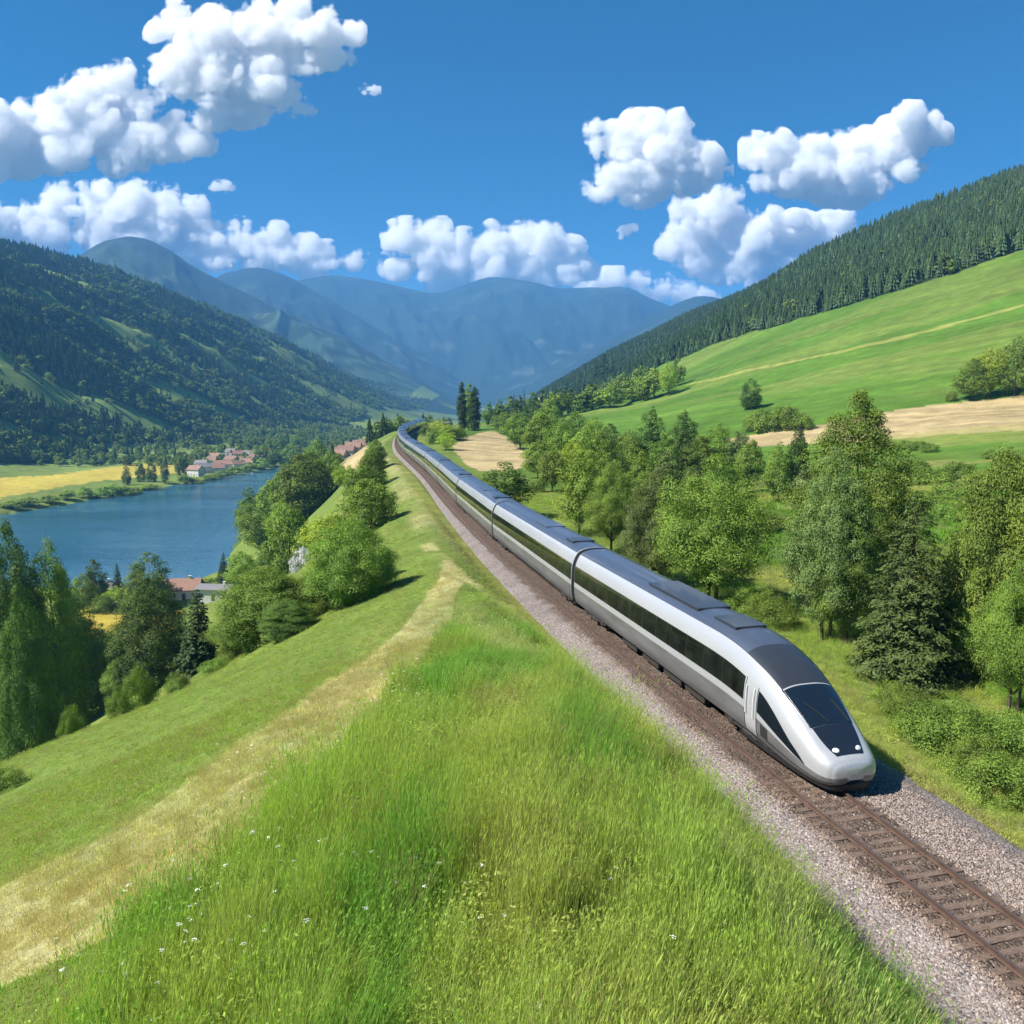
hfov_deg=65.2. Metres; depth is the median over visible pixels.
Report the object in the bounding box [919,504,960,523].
bush
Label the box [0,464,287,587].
lake
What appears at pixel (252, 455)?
house
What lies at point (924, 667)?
spruce tree
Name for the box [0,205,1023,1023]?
ground
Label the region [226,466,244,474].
broadleaf tree
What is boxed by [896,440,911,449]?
bush
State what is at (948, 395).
bush
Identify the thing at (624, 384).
broadleaf tree
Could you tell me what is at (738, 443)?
willow tree
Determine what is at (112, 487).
broadleaf tree
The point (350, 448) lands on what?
house
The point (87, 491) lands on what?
broadleaf tree
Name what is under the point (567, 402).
broadleaf tree
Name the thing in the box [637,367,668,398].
broadleaf tree
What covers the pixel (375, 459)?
round tree
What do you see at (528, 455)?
broadleaf tree
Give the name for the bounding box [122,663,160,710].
bush
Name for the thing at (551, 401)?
broadleaf tree
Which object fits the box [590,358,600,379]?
spruce tree
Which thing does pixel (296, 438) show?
broadleaf tree
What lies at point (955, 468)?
bush
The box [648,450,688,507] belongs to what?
willow tree
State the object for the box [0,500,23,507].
broadleaf tree
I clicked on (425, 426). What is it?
bush
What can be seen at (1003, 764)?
bush
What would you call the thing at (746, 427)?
bush
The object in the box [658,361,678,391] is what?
lime green tree
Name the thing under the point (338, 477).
lime green tree
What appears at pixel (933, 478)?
bush
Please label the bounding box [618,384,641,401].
broadleaf tree
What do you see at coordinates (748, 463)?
broadleaf tree
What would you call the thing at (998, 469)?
bush
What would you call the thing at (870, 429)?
broadleaf tree
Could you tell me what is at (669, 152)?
sky
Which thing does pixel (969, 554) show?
round tree
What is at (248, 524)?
broadleaf tree
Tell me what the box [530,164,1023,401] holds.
hilltop forest
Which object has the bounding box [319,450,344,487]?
broadleaf tree
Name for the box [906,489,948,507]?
bush
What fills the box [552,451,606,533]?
broadleaf tree
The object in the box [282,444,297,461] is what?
broadleaf tree
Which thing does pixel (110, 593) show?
lime green tree
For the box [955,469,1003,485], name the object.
bush
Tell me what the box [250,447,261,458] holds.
broadleaf tree
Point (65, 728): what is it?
bush
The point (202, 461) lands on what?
house
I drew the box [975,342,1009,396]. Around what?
lime green tree
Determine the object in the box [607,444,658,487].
broadleaf tree
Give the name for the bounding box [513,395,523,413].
dark tree
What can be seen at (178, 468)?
dark tree
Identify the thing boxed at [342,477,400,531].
round tree
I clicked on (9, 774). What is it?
bush
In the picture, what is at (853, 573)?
broadleaf tree
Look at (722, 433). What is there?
broadleaf tree
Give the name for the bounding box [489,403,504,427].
dark tree
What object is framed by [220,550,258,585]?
broadleaf tree
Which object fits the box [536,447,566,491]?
broadleaf tree
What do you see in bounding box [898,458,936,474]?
bush
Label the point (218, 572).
spruce tree
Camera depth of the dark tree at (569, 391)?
434.92 m
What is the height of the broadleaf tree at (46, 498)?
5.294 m
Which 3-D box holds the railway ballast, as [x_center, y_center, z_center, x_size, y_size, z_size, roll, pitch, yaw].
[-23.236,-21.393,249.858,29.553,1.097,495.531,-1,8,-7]
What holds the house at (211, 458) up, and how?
on the ground at (902, 355)
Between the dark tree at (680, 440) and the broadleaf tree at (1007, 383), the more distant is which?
the broadleaf tree at (1007, 383)
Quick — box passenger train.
[397,418,875,791]
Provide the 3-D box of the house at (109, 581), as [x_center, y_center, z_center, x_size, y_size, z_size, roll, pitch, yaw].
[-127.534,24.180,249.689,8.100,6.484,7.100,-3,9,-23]
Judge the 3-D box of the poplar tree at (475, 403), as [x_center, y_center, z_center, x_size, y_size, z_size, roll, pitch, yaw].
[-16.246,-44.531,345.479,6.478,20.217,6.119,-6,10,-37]
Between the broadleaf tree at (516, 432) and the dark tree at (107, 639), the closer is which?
the dark tree at (107, 639)
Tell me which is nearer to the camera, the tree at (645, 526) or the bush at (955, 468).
the tree at (645, 526)
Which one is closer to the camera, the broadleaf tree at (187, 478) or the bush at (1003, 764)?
the bush at (1003, 764)
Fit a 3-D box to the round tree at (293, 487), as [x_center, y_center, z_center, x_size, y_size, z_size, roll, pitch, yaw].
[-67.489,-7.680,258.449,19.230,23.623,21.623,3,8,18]
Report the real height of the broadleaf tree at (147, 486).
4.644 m
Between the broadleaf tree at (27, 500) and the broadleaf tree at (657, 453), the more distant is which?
the broadleaf tree at (27, 500)
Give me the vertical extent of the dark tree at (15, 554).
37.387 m
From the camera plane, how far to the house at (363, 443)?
497.15 m
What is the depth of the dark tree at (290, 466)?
326.11 m
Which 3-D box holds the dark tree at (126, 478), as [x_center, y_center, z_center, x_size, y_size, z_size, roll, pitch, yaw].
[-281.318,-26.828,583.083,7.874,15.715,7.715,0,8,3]
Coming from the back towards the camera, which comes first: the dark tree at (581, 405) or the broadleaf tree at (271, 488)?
the dark tree at (581, 405)
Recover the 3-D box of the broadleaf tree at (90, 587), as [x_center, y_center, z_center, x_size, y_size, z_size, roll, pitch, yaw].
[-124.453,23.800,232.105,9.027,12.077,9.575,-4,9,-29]
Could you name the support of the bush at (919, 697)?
on the ground at (902, 355)
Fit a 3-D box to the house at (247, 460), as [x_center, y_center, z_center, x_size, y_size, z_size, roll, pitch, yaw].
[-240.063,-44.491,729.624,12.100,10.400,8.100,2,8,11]
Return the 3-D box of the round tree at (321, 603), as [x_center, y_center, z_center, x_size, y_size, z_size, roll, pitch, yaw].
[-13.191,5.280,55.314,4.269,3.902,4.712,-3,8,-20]
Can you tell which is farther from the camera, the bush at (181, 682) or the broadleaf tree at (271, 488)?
the broadleaf tree at (271, 488)
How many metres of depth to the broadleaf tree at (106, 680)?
121.51 m
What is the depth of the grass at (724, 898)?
11.18 m
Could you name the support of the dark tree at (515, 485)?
on the ground at (902, 355)
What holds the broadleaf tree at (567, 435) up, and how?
on the ground at (902, 355)
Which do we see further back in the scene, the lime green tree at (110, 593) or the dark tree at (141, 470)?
the dark tree at (141, 470)
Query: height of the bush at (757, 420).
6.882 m
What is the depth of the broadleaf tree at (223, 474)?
649.37 m
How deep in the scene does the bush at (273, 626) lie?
49.98 m
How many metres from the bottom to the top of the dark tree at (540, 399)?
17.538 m
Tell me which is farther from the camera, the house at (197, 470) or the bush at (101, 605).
the house at (197, 470)
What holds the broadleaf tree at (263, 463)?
on the ground at (902, 355)
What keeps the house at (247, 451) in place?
on the ground at (902, 355)
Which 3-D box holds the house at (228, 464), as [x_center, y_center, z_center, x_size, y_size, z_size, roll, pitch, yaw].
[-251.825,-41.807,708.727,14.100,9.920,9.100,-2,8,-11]
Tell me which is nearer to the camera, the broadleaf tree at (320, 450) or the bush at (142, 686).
the bush at (142, 686)
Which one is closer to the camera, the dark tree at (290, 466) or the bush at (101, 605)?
the bush at (101, 605)
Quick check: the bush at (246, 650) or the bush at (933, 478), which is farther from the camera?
the bush at (933, 478)
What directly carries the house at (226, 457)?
on the ground at (902, 355)
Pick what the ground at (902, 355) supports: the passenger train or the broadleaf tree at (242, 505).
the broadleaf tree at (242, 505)
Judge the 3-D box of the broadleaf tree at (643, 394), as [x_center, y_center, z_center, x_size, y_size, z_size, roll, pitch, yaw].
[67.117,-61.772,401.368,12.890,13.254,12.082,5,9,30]
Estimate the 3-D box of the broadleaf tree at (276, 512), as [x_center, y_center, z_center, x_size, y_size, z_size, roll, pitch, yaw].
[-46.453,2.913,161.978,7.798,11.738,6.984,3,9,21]
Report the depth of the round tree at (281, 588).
53.50 m
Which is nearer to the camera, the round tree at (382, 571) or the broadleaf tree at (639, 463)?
the round tree at (382, 571)
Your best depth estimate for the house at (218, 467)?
668.93 m
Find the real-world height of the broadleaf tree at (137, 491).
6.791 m
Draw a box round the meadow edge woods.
[509,379,638,418]
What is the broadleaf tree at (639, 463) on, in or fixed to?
on the ground at (902, 355)
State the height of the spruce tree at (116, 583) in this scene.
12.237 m
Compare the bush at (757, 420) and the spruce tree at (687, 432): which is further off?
the bush at (757, 420)
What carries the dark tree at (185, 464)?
on the ground at (902, 355)
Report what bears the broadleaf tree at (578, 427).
on the ground at (902, 355)
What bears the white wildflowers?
on the ground at (902, 355)
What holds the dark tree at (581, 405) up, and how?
on the ground at (902, 355)
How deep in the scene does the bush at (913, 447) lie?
161.73 m
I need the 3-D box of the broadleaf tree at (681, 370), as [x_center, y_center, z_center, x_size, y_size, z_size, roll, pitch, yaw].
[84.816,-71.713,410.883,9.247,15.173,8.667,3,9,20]
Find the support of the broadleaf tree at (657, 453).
on the ground at (902, 355)
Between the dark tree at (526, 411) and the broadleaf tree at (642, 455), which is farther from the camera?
the dark tree at (526, 411)
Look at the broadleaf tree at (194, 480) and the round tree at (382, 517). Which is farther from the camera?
the broadleaf tree at (194, 480)
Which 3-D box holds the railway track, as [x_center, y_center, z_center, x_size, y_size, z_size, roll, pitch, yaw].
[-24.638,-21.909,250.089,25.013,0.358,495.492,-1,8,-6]
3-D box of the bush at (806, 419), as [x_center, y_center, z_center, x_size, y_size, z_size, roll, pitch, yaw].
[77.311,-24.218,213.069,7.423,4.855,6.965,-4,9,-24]
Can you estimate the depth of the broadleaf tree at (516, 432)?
237.60 m
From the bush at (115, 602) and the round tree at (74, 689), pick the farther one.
the bush at (115, 602)
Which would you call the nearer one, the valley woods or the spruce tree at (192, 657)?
the spruce tree at (192, 657)
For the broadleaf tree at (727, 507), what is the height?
12.506 m
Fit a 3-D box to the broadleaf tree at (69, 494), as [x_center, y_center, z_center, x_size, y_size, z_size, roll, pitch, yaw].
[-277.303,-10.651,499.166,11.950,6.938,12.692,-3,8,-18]
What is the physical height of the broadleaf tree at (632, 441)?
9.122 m
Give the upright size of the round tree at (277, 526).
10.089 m
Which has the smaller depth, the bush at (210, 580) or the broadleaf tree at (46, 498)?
the bush at (210, 580)
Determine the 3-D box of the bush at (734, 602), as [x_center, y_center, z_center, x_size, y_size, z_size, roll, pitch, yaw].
[16.965,6.591,59.076,3.650,2.710,4.256,4,9,27]
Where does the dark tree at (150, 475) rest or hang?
on the ground at (902, 355)
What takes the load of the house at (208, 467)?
on the ground at (902, 355)
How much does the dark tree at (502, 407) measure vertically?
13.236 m
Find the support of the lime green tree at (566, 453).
on the ground at (902, 355)
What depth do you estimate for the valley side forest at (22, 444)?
1232.28 m
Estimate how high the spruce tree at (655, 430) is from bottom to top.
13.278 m
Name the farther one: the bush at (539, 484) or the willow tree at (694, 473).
the bush at (539, 484)
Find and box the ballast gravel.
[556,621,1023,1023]
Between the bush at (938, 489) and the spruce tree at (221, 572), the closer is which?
the bush at (938, 489)
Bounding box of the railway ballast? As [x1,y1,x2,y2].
[392,421,1023,1023]
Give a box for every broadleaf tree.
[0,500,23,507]
[16,497,45,505]
[39,495,62,502]
[57,490,76,499]
[71,573,99,610]
[74,487,91,496]
[87,488,111,497]
[99,483,126,495]
[99,656,144,697]
[113,486,133,495]
[115,568,159,607]
[130,486,143,493]
[136,484,163,489]
[177,473,193,483]
[187,478,204,483]
[199,613,265,652]
[200,474,219,480]
[213,470,230,477]
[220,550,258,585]
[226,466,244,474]
[231,499,254,534]
[233,499,270,553]
[241,462,258,471]
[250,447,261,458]
[254,458,269,468]
[258,439,276,457]
[262,497,298,549]
[265,465,310,518]
[267,448,282,464]
[268,435,286,455]
[279,452,290,464]
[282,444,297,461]
[290,430,305,445]
[298,449,323,478]
[301,439,327,461]
[304,461,335,500]
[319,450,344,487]
[320,499,362,540]
[481,404,493,425]
[491,412,518,433]
[499,413,537,448]
[504,395,517,417]
[519,439,550,477]
[520,413,555,454]
[523,391,539,407]
[528,403,565,430]
[535,435,569,476]
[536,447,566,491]
[540,392,562,414]
[541,418,587,449]
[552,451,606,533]
[554,387,571,414]
[561,411,588,433]
[561,428,607,464]
[574,384,609,409]
[576,444,613,491]
[579,416,610,448]
[582,461,638,550]
[585,431,620,465]
[594,383,628,407]
[606,372,632,390]
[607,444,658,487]
[610,429,646,466]
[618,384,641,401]
[618,457,658,504]
[621,471,659,521]
[630,365,647,385]
[631,375,655,400]
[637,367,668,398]
[646,431,681,474]
[649,453,784,599]
[670,358,686,385]
[677,435,722,477]
[696,422,736,462]
[736,439,768,491]
[758,441,795,501]
[777,390,934,598]
[805,488,885,641]
[944,561,997,678]
[948,357,997,399]
[964,558,1023,711]
[978,467,1023,631]
[991,335,1023,395]
[1014,353,1023,387]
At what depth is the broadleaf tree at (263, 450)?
795.38 m
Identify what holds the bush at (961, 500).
on the ground at (902, 355)
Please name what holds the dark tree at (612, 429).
on the ground at (902, 355)
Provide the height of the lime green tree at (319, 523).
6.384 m
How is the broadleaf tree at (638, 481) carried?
on the ground at (902, 355)
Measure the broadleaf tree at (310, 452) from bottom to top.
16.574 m
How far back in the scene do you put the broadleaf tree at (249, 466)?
697.05 m
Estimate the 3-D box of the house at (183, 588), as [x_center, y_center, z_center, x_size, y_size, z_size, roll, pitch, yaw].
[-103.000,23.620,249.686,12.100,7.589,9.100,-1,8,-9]
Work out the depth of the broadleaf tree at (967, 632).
44.93 m
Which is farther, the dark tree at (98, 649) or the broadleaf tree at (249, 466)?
the broadleaf tree at (249, 466)
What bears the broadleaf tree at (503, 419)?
on the ground at (902, 355)
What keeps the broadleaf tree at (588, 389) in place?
on the ground at (902, 355)
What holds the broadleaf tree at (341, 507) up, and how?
on the ground at (902, 355)
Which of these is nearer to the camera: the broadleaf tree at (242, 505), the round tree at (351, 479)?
the round tree at (351, 479)
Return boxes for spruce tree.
[110,563,124,595]
[172,589,219,679]
[216,561,222,582]
[218,551,229,583]
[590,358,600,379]
[597,353,608,376]
[606,357,616,381]
[644,406,662,458]
[679,410,691,451]
[792,421,807,455]
[841,491,976,697]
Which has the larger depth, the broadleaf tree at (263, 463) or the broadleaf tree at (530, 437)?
the broadleaf tree at (263, 463)
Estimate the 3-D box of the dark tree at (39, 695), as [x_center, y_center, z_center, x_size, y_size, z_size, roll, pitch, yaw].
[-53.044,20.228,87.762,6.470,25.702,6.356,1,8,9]
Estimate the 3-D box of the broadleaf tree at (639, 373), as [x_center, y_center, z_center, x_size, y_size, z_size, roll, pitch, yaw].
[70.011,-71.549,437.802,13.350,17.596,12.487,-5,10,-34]
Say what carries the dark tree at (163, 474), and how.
on the ground at (902, 355)
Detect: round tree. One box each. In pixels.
[20,534,97,741]
[206,565,318,650]
[250,481,281,541]
[259,507,315,572]
[270,452,335,519]
[291,562,347,616]
[301,517,401,607]
[341,462,382,509]
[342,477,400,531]
[355,452,388,483]
[362,439,388,471]
[931,442,1023,686]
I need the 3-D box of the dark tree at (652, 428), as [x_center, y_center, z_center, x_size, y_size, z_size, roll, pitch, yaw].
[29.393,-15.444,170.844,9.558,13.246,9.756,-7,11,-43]
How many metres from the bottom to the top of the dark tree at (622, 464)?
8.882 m
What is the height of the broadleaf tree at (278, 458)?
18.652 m
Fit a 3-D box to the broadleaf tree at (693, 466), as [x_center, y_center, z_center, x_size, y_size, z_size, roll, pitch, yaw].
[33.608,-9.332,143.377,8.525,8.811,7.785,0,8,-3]
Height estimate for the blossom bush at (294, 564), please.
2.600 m
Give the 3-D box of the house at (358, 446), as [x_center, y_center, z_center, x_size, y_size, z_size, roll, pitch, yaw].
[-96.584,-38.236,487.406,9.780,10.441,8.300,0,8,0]
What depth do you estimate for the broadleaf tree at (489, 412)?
401.72 m
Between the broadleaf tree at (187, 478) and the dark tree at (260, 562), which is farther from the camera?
the broadleaf tree at (187, 478)
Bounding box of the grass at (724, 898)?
[0,480,1023,1023]
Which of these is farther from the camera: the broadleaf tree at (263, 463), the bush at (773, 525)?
the broadleaf tree at (263, 463)
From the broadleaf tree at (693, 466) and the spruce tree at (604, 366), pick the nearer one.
the broadleaf tree at (693, 466)
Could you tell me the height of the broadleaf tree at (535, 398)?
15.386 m
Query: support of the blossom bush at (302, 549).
on the ground at (902, 355)
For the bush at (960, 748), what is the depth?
34.21 m
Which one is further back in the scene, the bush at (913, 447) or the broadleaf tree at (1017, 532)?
the bush at (913, 447)
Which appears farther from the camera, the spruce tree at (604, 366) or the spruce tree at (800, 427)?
the spruce tree at (604, 366)
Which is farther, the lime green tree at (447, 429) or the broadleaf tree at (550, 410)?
the broadleaf tree at (550, 410)
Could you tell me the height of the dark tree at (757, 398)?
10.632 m
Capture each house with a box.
[99,578,113,590]
[164,575,203,600]
[186,464,205,476]
[194,459,208,464]
[194,581,233,603]
[195,462,213,472]
[205,456,218,461]
[212,463,224,473]
[219,460,232,469]
[223,455,237,459]
[229,449,242,456]
[232,459,245,469]
[242,450,250,455]
[242,458,255,467]
[246,453,257,458]
[334,448,347,458]
[336,444,355,456]
[345,441,362,452]
[352,439,365,447]
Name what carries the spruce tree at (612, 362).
on the ground at (902, 355)
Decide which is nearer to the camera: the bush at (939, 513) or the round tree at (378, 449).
the bush at (939, 513)
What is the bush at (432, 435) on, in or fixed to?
on the ground at (902, 355)
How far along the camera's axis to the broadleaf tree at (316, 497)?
261.00 m
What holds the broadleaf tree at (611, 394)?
on the ground at (902, 355)
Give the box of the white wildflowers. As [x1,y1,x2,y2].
[54,641,675,1021]
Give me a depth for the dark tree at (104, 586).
240.66 m
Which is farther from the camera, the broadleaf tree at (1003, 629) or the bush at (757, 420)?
the bush at (757, 420)
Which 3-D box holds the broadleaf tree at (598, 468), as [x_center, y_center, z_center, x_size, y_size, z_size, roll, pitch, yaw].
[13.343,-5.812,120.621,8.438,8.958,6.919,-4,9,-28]
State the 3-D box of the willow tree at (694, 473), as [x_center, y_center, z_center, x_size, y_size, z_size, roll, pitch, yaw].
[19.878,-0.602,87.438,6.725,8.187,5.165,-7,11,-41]
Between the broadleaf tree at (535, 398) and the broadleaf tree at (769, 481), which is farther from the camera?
the broadleaf tree at (535, 398)
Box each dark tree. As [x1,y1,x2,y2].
[0,518,63,762]
[0,582,62,761]
[47,592,112,722]
[78,559,111,604]
[82,623,125,709]
[103,576,191,693]
[121,464,131,484]
[126,552,174,606]
[134,461,146,481]
[144,462,157,481]
[160,461,169,482]
[173,452,185,474]
[181,457,188,474]
[233,487,263,517]
[254,540,285,577]
[281,458,302,477]
[480,462,537,503]
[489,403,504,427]
[495,399,507,417]
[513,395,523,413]
[516,404,540,429]
[538,387,548,412]
[562,388,576,411]
[570,389,594,411]
[597,423,625,458]
[604,452,630,513]
[631,408,673,466]
[669,411,698,458]
[706,452,743,496]
[738,378,762,408]
[783,430,809,497]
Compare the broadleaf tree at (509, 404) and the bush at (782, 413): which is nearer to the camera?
the bush at (782, 413)
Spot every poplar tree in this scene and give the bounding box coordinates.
[456,382,467,429]
[464,380,474,429]
[468,387,481,430]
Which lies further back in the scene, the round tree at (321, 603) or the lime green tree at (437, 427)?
the lime green tree at (437, 427)
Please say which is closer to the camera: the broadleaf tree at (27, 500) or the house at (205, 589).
the house at (205, 589)
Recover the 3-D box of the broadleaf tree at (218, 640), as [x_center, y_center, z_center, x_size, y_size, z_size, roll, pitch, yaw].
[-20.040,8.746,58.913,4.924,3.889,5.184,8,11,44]
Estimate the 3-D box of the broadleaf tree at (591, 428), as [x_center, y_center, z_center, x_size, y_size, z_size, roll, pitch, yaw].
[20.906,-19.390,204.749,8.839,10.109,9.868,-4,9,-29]
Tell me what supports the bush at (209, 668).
on the ground at (902, 355)
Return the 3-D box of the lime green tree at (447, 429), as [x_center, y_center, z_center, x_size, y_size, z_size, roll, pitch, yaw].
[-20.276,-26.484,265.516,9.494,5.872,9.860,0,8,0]
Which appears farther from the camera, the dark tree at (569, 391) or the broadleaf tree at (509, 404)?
the broadleaf tree at (509, 404)
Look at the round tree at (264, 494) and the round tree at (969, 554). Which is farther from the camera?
the round tree at (264, 494)
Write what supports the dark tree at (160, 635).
on the ground at (902, 355)
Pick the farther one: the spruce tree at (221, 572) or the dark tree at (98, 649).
the spruce tree at (221, 572)
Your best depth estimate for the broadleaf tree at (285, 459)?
772.04 m
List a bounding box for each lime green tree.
[102,586,127,602]
[294,511,357,559]
[331,461,353,486]
[428,421,451,433]
[435,432,458,448]
[437,424,463,437]
[552,439,590,488]
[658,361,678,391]
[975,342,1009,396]
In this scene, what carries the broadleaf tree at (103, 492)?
on the ground at (902, 355)
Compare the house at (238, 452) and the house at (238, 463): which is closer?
the house at (238, 463)
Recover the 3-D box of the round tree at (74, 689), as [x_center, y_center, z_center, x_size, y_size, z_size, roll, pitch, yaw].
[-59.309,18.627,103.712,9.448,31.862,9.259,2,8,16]
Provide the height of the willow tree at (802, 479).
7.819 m
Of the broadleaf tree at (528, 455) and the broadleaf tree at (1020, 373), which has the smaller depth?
the broadleaf tree at (528, 455)
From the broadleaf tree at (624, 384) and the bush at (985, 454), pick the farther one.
the broadleaf tree at (624, 384)
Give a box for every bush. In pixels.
[0,764,35,793]
[55,703,84,738]
[86,594,112,614]
[102,688,134,719]
[104,593,141,608]
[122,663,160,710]
[163,671,190,694]
[196,656,229,675]
[202,577,219,583]
[215,641,243,663]
[240,635,263,653]
[256,598,316,642]
[288,556,302,572]
[294,546,310,564]
[418,423,435,435]
[424,429,439,443]
[449,427,468,440]
[527,480,546,491]
[721,583,764,616]
[741,413,759,431]
[741,588,800,630]
[747,408,781,432]
[751,511,788,531]
[767,403,800,430]
[790,412,815,429]
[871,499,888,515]
[871,679,938,727]
[884,694,1006,759]
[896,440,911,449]
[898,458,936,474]
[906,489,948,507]
[907,440,929,450]
[909,467,954,486]
[918,443,940,452]
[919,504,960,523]
[927,731,1022,786]
[929,482,973,500]
[936,460,978,479]
[942,749,1023,815]
[943,390,958,401]
[950,492,988,508]
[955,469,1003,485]
[965,708,1023,763]
[979,449,999,458]
[982,461,1020,479]
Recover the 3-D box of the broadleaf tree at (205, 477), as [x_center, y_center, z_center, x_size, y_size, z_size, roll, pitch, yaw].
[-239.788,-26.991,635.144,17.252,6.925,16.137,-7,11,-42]
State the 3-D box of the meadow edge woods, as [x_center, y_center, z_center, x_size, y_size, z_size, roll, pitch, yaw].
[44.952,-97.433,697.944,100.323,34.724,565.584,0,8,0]
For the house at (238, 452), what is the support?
on the ground at (902, 355)
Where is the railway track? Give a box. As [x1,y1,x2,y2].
[394,421,1023,998]
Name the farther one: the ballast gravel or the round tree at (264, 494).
the round tree at (264, 494)
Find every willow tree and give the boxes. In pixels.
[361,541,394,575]
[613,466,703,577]
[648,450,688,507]
[666,469,709,522]
[724,430,756,471]
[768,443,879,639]
[787,461,821,517]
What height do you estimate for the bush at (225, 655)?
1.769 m
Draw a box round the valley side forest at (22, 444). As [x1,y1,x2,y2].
[0,237,430,462]
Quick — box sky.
[0,0,1023,305]
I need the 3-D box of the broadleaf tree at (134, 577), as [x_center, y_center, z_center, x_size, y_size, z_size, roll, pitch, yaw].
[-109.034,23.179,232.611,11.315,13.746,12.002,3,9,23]
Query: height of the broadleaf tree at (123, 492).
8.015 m
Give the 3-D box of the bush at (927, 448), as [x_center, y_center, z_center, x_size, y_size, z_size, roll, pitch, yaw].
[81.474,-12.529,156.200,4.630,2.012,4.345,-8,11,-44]
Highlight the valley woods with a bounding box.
[37,403,484,506]
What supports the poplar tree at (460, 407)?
on the ground at (902, 355)
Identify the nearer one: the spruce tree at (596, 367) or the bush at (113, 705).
the bush at (113, 705)
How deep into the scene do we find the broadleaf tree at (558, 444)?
152.93 m
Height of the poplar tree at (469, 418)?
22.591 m
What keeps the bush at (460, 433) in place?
on the ground at (902, 355)
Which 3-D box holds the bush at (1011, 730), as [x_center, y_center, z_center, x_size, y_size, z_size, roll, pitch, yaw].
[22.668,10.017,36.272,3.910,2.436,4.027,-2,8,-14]
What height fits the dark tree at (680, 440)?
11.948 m
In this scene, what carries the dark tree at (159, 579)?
on the ground at (902, 355)
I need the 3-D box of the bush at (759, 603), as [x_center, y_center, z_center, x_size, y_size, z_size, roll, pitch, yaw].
[18.302,6.837,56.737,4.151,2.884,4.031,3,9,21]
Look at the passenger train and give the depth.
34.46 m
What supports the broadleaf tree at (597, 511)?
on the ground at (902, 355)
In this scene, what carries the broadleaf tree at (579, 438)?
on the ground at (902, 355)
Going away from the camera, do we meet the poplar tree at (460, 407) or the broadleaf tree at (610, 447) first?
the broadleaf tree at (610, 447)
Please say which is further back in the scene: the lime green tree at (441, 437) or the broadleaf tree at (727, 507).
the lime green tree at (441, 437)
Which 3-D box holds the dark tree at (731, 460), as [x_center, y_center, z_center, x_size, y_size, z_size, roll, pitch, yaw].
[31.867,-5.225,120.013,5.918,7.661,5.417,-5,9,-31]
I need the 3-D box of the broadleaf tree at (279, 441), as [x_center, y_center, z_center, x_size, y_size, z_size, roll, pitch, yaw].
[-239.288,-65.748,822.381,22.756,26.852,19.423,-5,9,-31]
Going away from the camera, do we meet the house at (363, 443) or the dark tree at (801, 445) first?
the dark tree at (801, 445)
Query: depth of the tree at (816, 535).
51.80 m
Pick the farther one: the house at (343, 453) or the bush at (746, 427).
the house at (343, 453)
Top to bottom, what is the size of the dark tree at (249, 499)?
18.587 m
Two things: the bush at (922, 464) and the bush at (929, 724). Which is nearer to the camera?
the bush at (929, 724)

